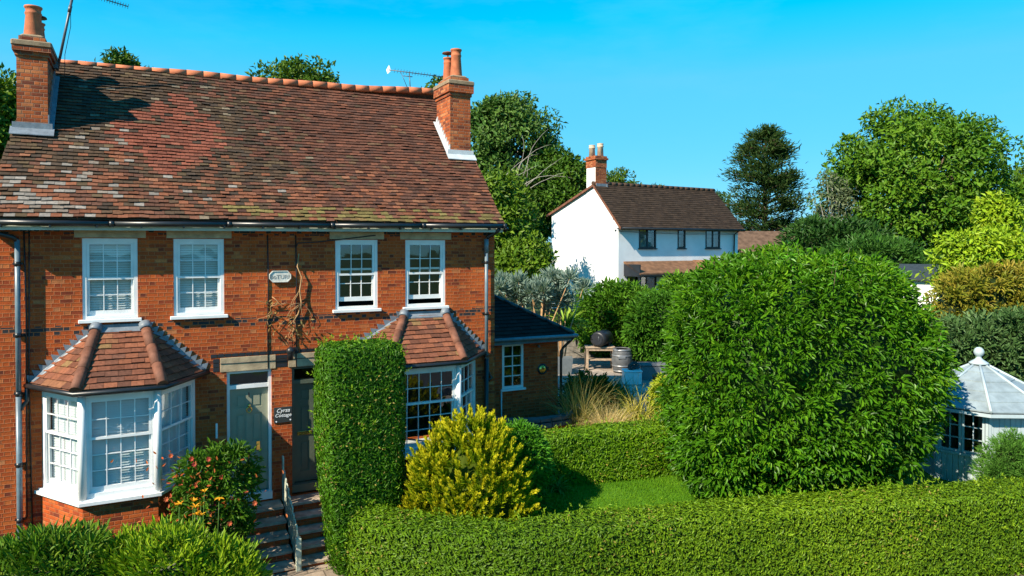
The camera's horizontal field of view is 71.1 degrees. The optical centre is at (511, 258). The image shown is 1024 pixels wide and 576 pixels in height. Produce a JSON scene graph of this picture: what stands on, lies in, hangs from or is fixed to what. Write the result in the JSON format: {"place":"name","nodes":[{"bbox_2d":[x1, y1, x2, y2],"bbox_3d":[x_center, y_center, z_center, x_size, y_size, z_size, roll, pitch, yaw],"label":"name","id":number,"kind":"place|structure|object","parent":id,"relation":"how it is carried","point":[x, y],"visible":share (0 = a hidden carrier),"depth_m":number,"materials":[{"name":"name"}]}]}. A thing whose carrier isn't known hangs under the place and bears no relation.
{"place":"outdoors","nodes":[
{"label":"outdoors","id":0,"kind":"place"},
{"bbox_2d":[269,563,342,575],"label":"path","id":1,"kind":"structure","parent":0,"point":[320,570],"depth_m":12.12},
{"bbox_2d":[0,0,1023,241],"label":"sky","id":2,"kind":"structure","parent":0,"point":[669,89],"materials":[{"name":"blue"}]},
{"bbox_2d":[558,395,653,421],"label":"side path","id":3,"kind":"structure","parent":0,"point":[632,405],"depth_m":21.98,"materials":[{"name":"grey stone"}]},
{"bbox_2d":[613,375,649,407],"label":"dark reed clump","id":4,"kind":"object","parent":3,"relation":"on","point":[627,397],"visible":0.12,"depth_m":21.43,"materials":[{"name":"green plant"}]},
{"bbox_2d":[558,357,692,402],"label":"patio","id":5,"kind":"structure","parent":0,"point":[599,367],"depth_m":27.00,"materials":[{"name":"grey stone"}]},
{"bbox_2d":[558,356,572,374],"bbox_3d":[1.822,3.968,26.558,0.840,0.600,0.600,0,1,0],"label":"water trough","id":6,"kind":"object","parent":5,"relation":"on","point":[567,362],"visible":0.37,"depth_m":26.28,"materials":[{"name":"grey metal"}]},
{"bbox_2d":[584,345,614,369],"bbox_3d":[3.364,3.809,27.556,1.120,0.890,0.660,0,1,0],"label":"barbecue table","id":7,"kind":"object","parent":5,"relation":"on","point":[588,348],"visible":0.76,"depth_m":27.31,"materials":[{"name":"brown wood"}]},
{"bbox_2d":[590,329,613,346],"bbox_3d":[3.462,3.074,27.543,0.688,0.627,0.927,1,1,33],"label":"barbecue","id":8,"kind":"object","parent":7,"relation":"on","point":[601,338],"visible":1,"depth_m":27.22,"materials":[{"name":"black metal"}]},
{"bbox_2d":[612,347,631,373],"bbox_3d":[4.116,3.813,26.856,0.770,0.900,0.770,0,1,-27],"label":"barrel","id":9,"kind":"object","parent":5,"relation":"on","point":[621,357],"visible":0.88,"depth_m":26.55,"materials":[{"name":"grey metal"}]},
{"bbox_2d":[621,368,642,384],"bbox_3d":[4.123,4.060,24.659,0.640,0.470,0.540,0,1,0],"label":"storage chest","id":10,"kind":"object","parent":5,"relation":"on","point":[630,374],"visible":0.94,"depth_m":24.41,"materials":[{"name":"blue plastic"}]},
{"bbox_2d":[627,362,640,369],"bbox_3d":[4.192,3.693,24.654,0.451,0.248,0.388,0,1,-8],"label":"garden hose","id":11,"kind":"object","parent":10,"relation":"on","point":[631,366],"visible":1,"depth_m":24.52,"materials":[{"name":"rubber"}]},
{"bbox_2d":[638,362,666,379],"bbox_3d":[4.984,4.003,25.458,0.980,0.560,0.660,0,1,0],"label":"garden box","id":12,"kind":"object","parent":5,"relation":"on","point":[648,369],"visible":0.45,"depth_m":25.16,"materials":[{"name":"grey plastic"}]},
{"bbox_2d":[652,373,663,381],"bbox_3d":[4.948,4.126,24.260,0.420,0.400,0.420,0,1,-27],"label":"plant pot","id":13,"kind":"object","parent":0,"point":[654,375],"visible":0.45,"depth_m":24.18,"materials":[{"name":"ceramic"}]},
{"bbox_2d":[495,242,980,444],"bbox_3d":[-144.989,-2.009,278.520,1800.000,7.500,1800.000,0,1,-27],"label":"ground","id":14,"kind":"structure","parent":0,"point":[535,310],"depth_m":42.04,"materials":[{"name":"green plant"}]},
{"bbox_2d":[0,62,16,159],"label":"leafy tree","id":15,"kind":"object","parent":14,"relation":"on","point":[8,103],"visible":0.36,"depth_m":25.15,"materials":[{"name":"green plant"}]},
{"bbox_2d":[94,46,153,67],"bbox_3d":[-18.687,-3.490,34.009,4.379,13.213,4.352,0,1,-27],"label":"ridge tree","id":16,"kind":"object","parent":14,"relation":"on","point":[115,55],"visible":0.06,"depth_m":33.62,"materials":[{"name":"green plant"}]},
{"bbox_2d":[110,437,287,552],"bbox_3d":[-4.813,4.215,11.700,2.794,2.563,1.640,0,1,3],"label":"flowering shrub","id":17,"kind":"object","parent":14,"relation":"on","point":[205,463],"visible":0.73,"depth_m":11.57,"materials":[{"name":"green plant"}]},
{"bbox_2d":[174,488,223,533],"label":"day lilies","id":18,"kind":"object","parent":14,"relation":"on","point":[198,512],"visible":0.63,"depth_m":10.94,"materials":[{"name":"orange plant"}]},
{"bbox_2d":[202,499,295,573],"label":"stone steps","id":19,"kind":"structure","parent":14,"relation":"on","point":[271,532],"depth_m":12.66,"materials":[{"name":"grey stone"}]},
{"bbox_2d":[0,4,508,552],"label":"brick house","id":20,"kind":"structure","parent":14,"relation":"on","point":[160,228],"depth_m":13.38,"materials":[{"name":"brick"}]},
{"bbox_2d":[52,0,128,78],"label":"roof aerial","id":21,"kind":"object","parent":20,"relation":"attached to","point":[56,65],"visible":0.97,"depth_m":13.68,"materials":[{"name":"metal"}]},
{"bbox_2d":[78,238,141,323],"bbox_3d":[-6.866,0.371,12.258,0.946,1.425,0.215,0,1,-27],"label":"window","id":22,"kind":"structure","parent":20,"relation":"in","point":[91,265],"depth_m":12.30,"materials":[{"name":"white paint"}]},
{"bbox_2d":[21,320,209,540],"bbox_3d":[-6.469,3.302,11.816,2.872,4.466,1.266,0,1,-27],"label":"bay window","id":23,"kind":"structure","parent":20,"relation":"in","point":[112,364],"depth_m":11.64,"materials":[{"name":"white paint"}]},
{"bbox_2d":[170,239,227,319],"bbox_3d":[-5.631,0.362,12.901,0.952,1.425,0.215,0,1,-27],"label":"window","id":24,"kind":"structure","parent":20,"relation":"in","point":[194,310],"depth_m":12.95,"materials":[{"name":"white paint"}]},
{"bbox_2d":[230,386,267,492],"bbox_3d":[-4.917,3.386,13.402,0.672,1.935,0.110,0,1,-27],"label":"door","id":25,"kind":"structure","parent":20,"relation":"in","point":[248,406],"depth_m":13.44,"materials":[{"name":"green paint"}]},
{"bbox_2d":[274,406,291,422],"bbox_3d":[-4.330,2.956,13.554,0.326,0.290,0.028,0,1,-27],"label":"house sign","id":26,"kind":"object","parent":20,"relation":"attached to","point":[282,414],"visible":1,"depth_m":13.54,"materials":[{"name":"stone"}]},
{"bbox_2d":[256,254,313,344],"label":"climbing vine","id":27,"kind":"object","parent":20,"relation":"attached to","point":[291,309],"visible":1,"depth_m":13.57,"materials":[{"name":"plant"}]},
{"bbox_2d":[286,346,297,359],"bbox_3d":[-4.166,1.786,13.554,0.168,0.250,0.273,0,1,6],"label":"wall lamp","id":28,"kind":"object","parent":20,"relation":"attached to","point":[291,351],"visible":1,"depth_m":13.46,"materials":[{"name":"black metal"}]},
{"bbox_2d":[294,383,319,481],"bbox_3d":[-3.899,3.358,13.954,0.677,1.895,0.070,0,1,-27],"label":"door","id":29,"kind":"structure","parent":20,"relation":"in","point":[305,458],"depth_m":13.87,"materials":[{"name":"green paint"}]},
{"bbox_2d":[332,240,381,312],"bbox_3d":[-3.081,0.344,14.208,0.970,1.425,0.180,0,1,-27],"label":"window","id":30,"kind":"structure","parent":20,"relation":"in","point":[374,270],"depth_m":14.22,"materials":[{"name":"white paint"}]},
{"bbox_2d":[386,66,442,86],"bbox_3d":[-2.553,-4.702,18.988,1.515,0.775,0.272,0,1,-18],"label":"roof aerial","id":31,"kind":"object","parent":20,"relation":"attached to","point":[388,69],"visible":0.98,"depth_m":18.91,"materials":[{"name":"metal"}]},
{"bbox_2d":[403,240,448,309],"bbox_3d":[-1.799,0.335,14.875,1.000,1.425,0.180,0,1,-27],"label":"window","id":32,"kind":"structure","parent":20,"relation":"in","point":[441,272],"depth_m":14.89,"materials":[{"name":"white paint"}]},
{"bbox_2d":[360,308,493,509],"bbox_3d":[-1.762,3.266,14.318,3.547,4.469,1.201,0,1,-27],"label":"bay window","id":33,"kind":"structure","parent":20,"relation":"in","point":[434,341],"depth_m":14.25,"materials":[{"name":"white paint"}]},
{"bbox_2d":[282,456,301,570],"bbox_3d":[-3.973,4.576,12.851,0.090,1.690,1.550,0,1,-27],"label":"handrail","id":34,"kind":"object","parent":14,"relation":"on","point":[296,540],"visible":0.98,"depth_m":12.69,"materials":[{"name":"grey metal"}]},
{"bbox_2d":[245,53,339,82],"bbox_3d":[-10.150,-3.305,33.856,5.247,12.881,5.066,0,1,-27],"label":"ridge tree","id":35,"kind":"object","parent":14,"relation":"on","point":[293,71],"visible":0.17,"depth_m":33.18,"materials":[{"name":"green plant"}]},
{"bbox_2d":[286,492,330,567],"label":"stone steps","id":36,"kind":"structure","parent":14,"relation":"on","point":[307,508],"depth_m":12.99,"materials":[{"name":"grey stone"}]},
{"bbox_2d":[306,331,411,575],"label":"clipped hedge","id":37,"kind":"object","parent":14,"relation":"on","point":[359,410],"visible":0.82,"depth_m":12.09,"materials":[{"name":"green plant"}]},
{"bbox_2d":[421,74,442,87],"bbox_3d":[-4.210,-3.096,35.887,3.834,12.398,3.740,0,1,-27],"label":"ridge tree","id":38,"kind":"object","parent":14,"relation":"on","point":[434,82],"visible":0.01,"depth_m":35.87,"materials":[{"name":"green plant"}]},
{"bbox_2d":[397,404,541,523],"bbox_3d":[-0.693,3.928,12.597,2.687,2.793,2.508,1,1,32],"label":"golden conifer","id":39,"kind":"object","parent":14,"relation":"on","point":[465,476],"visible":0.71,"depth_m":12.01,"materials":[{"name":"yellow plant"}]},
{"bbox_2d":[481,162,543,271],"bbox_3d":[-1.170,-0.702,34.065,5.717,7.686,4.738,0,1,23],"label":"leafy tree","id":40,"kind":"object","parent":14,"relation":"on","point":[511,206],"visible":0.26,"depth_m":32.75,"materials":[{"name":"green plant"}]},
{"bbox_2d":[495,269,535,307],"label":"silver shrub","id":41,"kind":"object","parent":14,"relation":"on","point":[518,280],"visible":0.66,"depth_m":26.30,"materials":[{"name":"green plant"}]},
{"bbox_2d":[470,89,575,298],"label":"tall dark tree","id":42,"kind":"object","parent":14,"relation":"on","point":[500,126],"visible":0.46,"depth_m":46.39,"materials":[{"name":"green plant"}]},
{"bbox_2d":[495,229,561,307],"bbox_3d":[0.660,0.932,31.439,3.145,4.468,3.063,0,1,-7],"label":"garden tree","id":43,"kind":"object","parent":14,"relation":"on","point":[532,257],"visible":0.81,"depth_m":30.70,"materials":[{"name":"green plant"}]},
{"bbox_2d":[519,184,551,305],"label":"leafy tree","id":44,"kind":"object","parent":14,"relation":"on","point":[542,228],"visible":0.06,"depth_m":43.28,"materials":[{"name":"green plant"}]},
{"bbox_2d":[495,295,578,417],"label":"brick wing","id":45,"kind":"structure","parent":14,"relation":"on","point":[521,334],"depth_m":18.72,"materials":[{"name":"brown brick"}]},
{"bbox_2d":[500,344,525,391],"bbox_3d":[0.022,2.793,18.429,0.720,1.200,0.120,0,1,-27],"label":"window","id":46,"kind":"structure","parent":45,"relation":"in","point":[513,387],"depth_m":18.44,"materials":[{"name":"white paint"}]},
{"bbox_2d":[537,364,548,374],"bbox_3d":[0.822,2.908,18.818,0.335,0.290,0.050,0,1,-27],"label":"wall plaque","id":47,"kind":"object","parent":45,"relation":"attached to","point":[542,369],"depth_m":18.80,"materials":[{"name":"multicoloured metal"}]},
{"bbox_2d":[495,404,579,431],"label":"curved wall","id":48,"kind":"structure","parent":14,"relation":"on","point":[546,421],"depth_m":17.59,"materials":[{"name":"stone"}]},
{"bbox_2d":[495,264,581,320],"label":"silver shrub","id":49,"kind":"object","parent":14,"relation":"on","point":[544,285],"visible":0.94,"depth_m":25.95,"materials":[{"name":"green plant"}]},
{"bbox_2d":[542,292,576,320],"bbox_3d":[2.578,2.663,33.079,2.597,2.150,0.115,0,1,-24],"label":"shrub","id":50,"kind":"object","parent":14,"relation":"on","point":[548,309],"visible":0.12,"depth_m":32.65,"materials":[{"name":"green plant"}]},
{"bbox_2d":[525,274,595,356],"bbox_3d":[1.921,2.408,27.063,3.362,3.848,1.984,0,1,-27],"label":"silver shrub","id":51,"kind":"object","parent":14,"relation":"on","point":[568,299],"visible":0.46,"depth_m":26.72,"materials":[{"name":"green plant"}]},
{"bbox_2d":[518,142,608,239],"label":"leafy tree","id":52,"kind":"object","parent":14,"relation":"on","point":[565,188],"visible":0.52,"depth_m":44.59,"materials":[{"name":"green plant"}]},
{"bbox_2d":[545,305,593,340],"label":"yucca","id":53,"kind":"object","parent":14,"relation":"on","point":[569,321],"visible":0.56,"depth_m":28.29,"materials":[{"name":"green plant"}]},
{"bbox_2d":[535,366,620,428],"bbox_3d":[1.670,3.642,18.091,2.858,2.052,3.000,0,1,26],"label":"feather grass tuft","id":54,"kind":"object","parent":14,"relation":"on","point":[577,410],"visible":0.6,"depth_m":17.95,"materials":[{"name":"plant"}]},
{"bbox_2d":[558,332,608,356],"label":"sleeper wall","id":55,"kind":"structure","parent":14,"relation":"on","point":[573,350],"depth_m":30.55,"materials":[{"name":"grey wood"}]},
{"bbox_2d":[558,367,626,421],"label":"grass tuft","id":56,"kind":"object","parent":14,"relation":"on","point":[595,381],"visible":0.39,"depth_m":20.30,"materials":[{"name":"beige plant"}]},
{"bbox_2d":[572,397,641,426],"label":"feather grass tuft","id":57,"kind":"object","parent":14,"relation":"on","point":[609,418],"visible":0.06,"depth_m":17.59,"materials":[{"name":"plant"}]},
{"bbox_2d":[567,276,650,359],"bbox_3d":[4.629,2.671,30.471,4.663,3.880,3.393,0,1,-8],"label":"laurel shrub","id":58,"kind":"object","parent":14,"relation":"on","point":[602,306],"visible":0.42,"depth_m":29.74,"materials":[{"name":"green plant"}]},
{"bbox_2d":[606,166,642,183],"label":"skyline tree","id":59,"kind":"object","parent":14,"relation":"on","point":[621,175],"visible":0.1,"depth_m":65.56,"materials":[{"name":"green plant"}]},
{"bbox_2d":[599,372,660,421],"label":"feather grass tuft","id":60,"kind":"object","parent":14,"relation":"on","point":[635,411],"visible":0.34,"depth_m":18.81,"materials":[{"name":"plant"}]},
{"bbox_2d":[547,143,745,311],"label":"white cottage","id":61,"kind":"structure","parent":14,"relation":"on","point":[646,234],"depth_m":38.05,"materials":[{"name":"paint"}]},
{"bbox_2d":[627,276,656,287],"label":"window","id":62,"kind":"structure","parent":61,"relation":"in","point":[655,280],"depth_m":37.06,"materials":[{"name":"paint"}]},
{"bbox_2d":[638,230,657,248],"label":"window","id":63,"kind":"structure","parent":61,"relation":"in","point":[645,239],"depth_m":37.25,"materials":[{"name":"paint"}]},
{"bbox_2d":[677,231,686,248],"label":"window","id":64,"kind":"structure","parent":61,"relation":"in","point":[679,232],"depth_m":38.45,"materials":[{"name":"paint"}]},
{"bbox_2d":[705,231,721,248],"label":"window","id":65,"kind":"structure","parent":61,"relation":"in","point":[710,236],"depth_m":39.83,"materials":[{"name":"paint"}]},
{"bbox_2d":[620,285,697,361],"bbox_3d":[5.544,2.793,27.301,3.008,3.647,2.817,0,1,-27],"label":"laurel shrub","id":66,"kind":"object","parent":14,"relation":"on","point":[645,321],"visible":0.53,"depth_m":26.69,"materials":[{"name":"green plant"}]},
{"bbox_2d":[645,371,695,418],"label":"yellow green shrub","id":67,"kind":"object","parent":14,"relation":"on","point":[654,385],"visible":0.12,"depth_m":19.43,"materials":[{"name":"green plant"}]},
{"bbox_2d":[655,268,707,358],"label":"laurel shrub","id":68,"kind":"object","parent":14,"relation":"on","point":[676,278],"visible":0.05,"depth_m":28.80,"materials":[{"name":"green plant"}]},
{"bbox_2d":[715,190,735,209],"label":"skyline tree","id":69,"kind":"object","parent":14,"relation":"on","point":[721,194],"visible":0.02,"depth_m":74.33,"materials":[{"name":"green plant"}]},
{"bbox_2d":[738,231,794,256],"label":"brick house","id":70,"kind":"structure","parent":14,"relation":"on","point":[748,239],"depth_m":51.12,"materials":[{"name":"red brick"}]},
{"bbox_2d":[717,122,815,230],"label":"tall conifer","id":71,"kind":"object","parent":14,"relation":"on","point":[774,147],"visible":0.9,"depth_m":58.62,"materials":[{"name":"green plant"}]},
{"bbox_2d":[806,168,861,220],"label":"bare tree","id":72,"kind":"object","parent":14,"relation":"on","point":[839,194],"visible":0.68,"depth_m":48.52,"materials":[{"name":"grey plant"}]},
{"bbox_2d":[773,212,898,254],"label":"evergreen bush","id":73,"kind":"object","parent":14,"relation":"on","point":[809,231],"visible":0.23,"depth_m":45.10,"materials":[{"name":"green plant"}]},
{"bbox_2d":[816,230,944,267],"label":"evergreen bush","id":74,"kind":"object","parent":14,"relation":"on","point":[898,250],"visible":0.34,"depth_m":40.82,"materials":[{"name":"green plant"}]},
{"bbox_2d":[806,94,1023,266],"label":"broad tree","id":75,"kind":"object","parent":14,"relation":"on","point":[924,198],"visible":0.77,"depth_m":46.91,"materials":[{"name":"green plant"}]},
{"bbox_2d":[899,264,942,327],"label":"garden shed","id":76,"kind":"structure","parent":14,"relation":"on","point":[914,269],"depth_m":33.51,"materials":[{"name":"stone"}]},
{"bbox_2d":[911,259,1023,347],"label":"beech hedge","id":77,"kind":"object","parent":14,"relation":"on","point":[959,290],"visible":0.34,"depth_m":25.38,"materials":[{"name":"yellow plant"}]},
{"bbox_2d":[914,300,1023,381],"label":"viburnum hedge","id":78,"kind":"object","parent":14,"relation":"on","point":[998,336],"visible":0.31,"depth_m":19.98,"materials":[{"name":"green plant"}]},
{"bbox_2d":[915,223,1023,301],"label":"yellow tree","id":79,"kind":"object","parent":14,"relation":"on","point":[971,249],"visible":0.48,"depth_m":30.62,"materials":[{"name":"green plant"}]},
{"bbox_2d":[968,189,1023,257],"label":"yellow tree","id":80,"kind":"object","parent":14,"relation":"on","point":[998,208],"visible":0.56,"depth_m":31.83,"materials":[{"name":"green plant"}]},
{"bbox_2d":[996,162,1023,234],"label":"skyline tree","id":81,"kind":"object","parent":14,"relation":"on","point":[1020,171],"visible":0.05,"depth_m":61.45,"materials":[{"name":"green plant"}]},
{"bbox_2d":[538,445,952,521],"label":"lawn","id":82,"kind":"structure","parent":0,"point":[910,480],"depth_m":14.68,"materials":[{"name":"green plant"}]},
{"bbox_2d":[492,417,556,520],"bbox_3d":[0.053,4.110,13.541,1.599,2.187,1.649,0,1,-27],"label":"round shrub","id":83,"kind":"object","parent":82,"relation":"on","point":[536,448],"visible":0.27,"depth_m":13.30,"materials":[{"name":"green plant"}]},
{"bbox_2d":[545,475,574,495],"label":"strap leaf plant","id":84,"kind":"object","parent":82,"relation":"on","point":[559,487],"visible":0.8,"depth_m":14.71,"materials":[{"name":"green plant"}]},
{"bbox_2d":[539,414,709,489],"bbox_3d":[2.437,4.277,15.811,5.195,1.485,1.129,0,1,-17],"label":"clipped hedge","id":85,"kind":"object","parent":82,"relation":"on","point":[605,452],"visible":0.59,"depth_m":15.36,"materials":[{"name":"green plant"}]},
{"bbox_2d":[340,473,1023,575],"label":"clipped hedge","id":86,"kind":"object","parent":82,"relation":"on","point":[966,528],"visible":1,"depth_m":11.38,"materials":[{"name":"green plant"}]},
{"bbox_2d":[653,238,963,502],"bbox_3d":[6.153,2.577,15.133,6.100,6.002,4.762,0,1,-1],"label":"laurel bush","id":87,"kind":"object","parent":82,"relation":"on","point":[801,365],"visible":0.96,"depth_m":13.68,"materials":[{"name":"green plant"}]},
{"bbox_2d":[909,347,1023,482],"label":"summerhouse","id":88,"kind":"structure","parent":82,"relation":"on","point":[991,400],"depth_m":15.32,"materials":[{"name":"grey paint"}]},
{"bbox_2d":[939,412,961,451],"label":"window","id":89,"kind":"structure","parent":88,"relation":"in","point":[960,415],"depth_m":15.38,"materials":[{"name":"blue paint"}]},
{"bbox_2d":[961,414,985,454],"bbox_3d":[9.725,3.694,15.111,0.046,0.870,0.425,-1,1,-42],"label":"window","id":90,"kind":"structure","parent":88,"relation":"in","point":[963,438],"depth_m":15.11,"materials":[{"name":"blue paint"}]},
{"bbox_2d":[966,426,1023,483],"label":"feathery shrub","id":91,"kind":"object","parent":82,"relation":"on","point":[1006,458],"visible":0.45,"depth_m":13.91,"materials":[{"name":"green plant"}]},
{"bbox_2d":[960,570,1023,575],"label":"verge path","id":92,"kind":"structure","parent":0,"point":[1002,574],"depth_m":12.32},
{"label":"front bed","id":93,"kind":"structure","parent":0,"visible":0},
{"bbox_2d":[0,514,129,575],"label":"hebe bush","id":94,"kind":"object","parent":93,"relation":"on","point":[49,549],"visible":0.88,"depth_m":9.44,"materials":[{"name":"green plant"}]},
{"bbox_2d":[87,514,273,575],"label":"hebe bush","id":95,"kind":"object","parent":93,"relation":"on","point":[171,552],"visible":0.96,"depth_m":9.60,"materials":[{"name":"green plant"}]}
]}

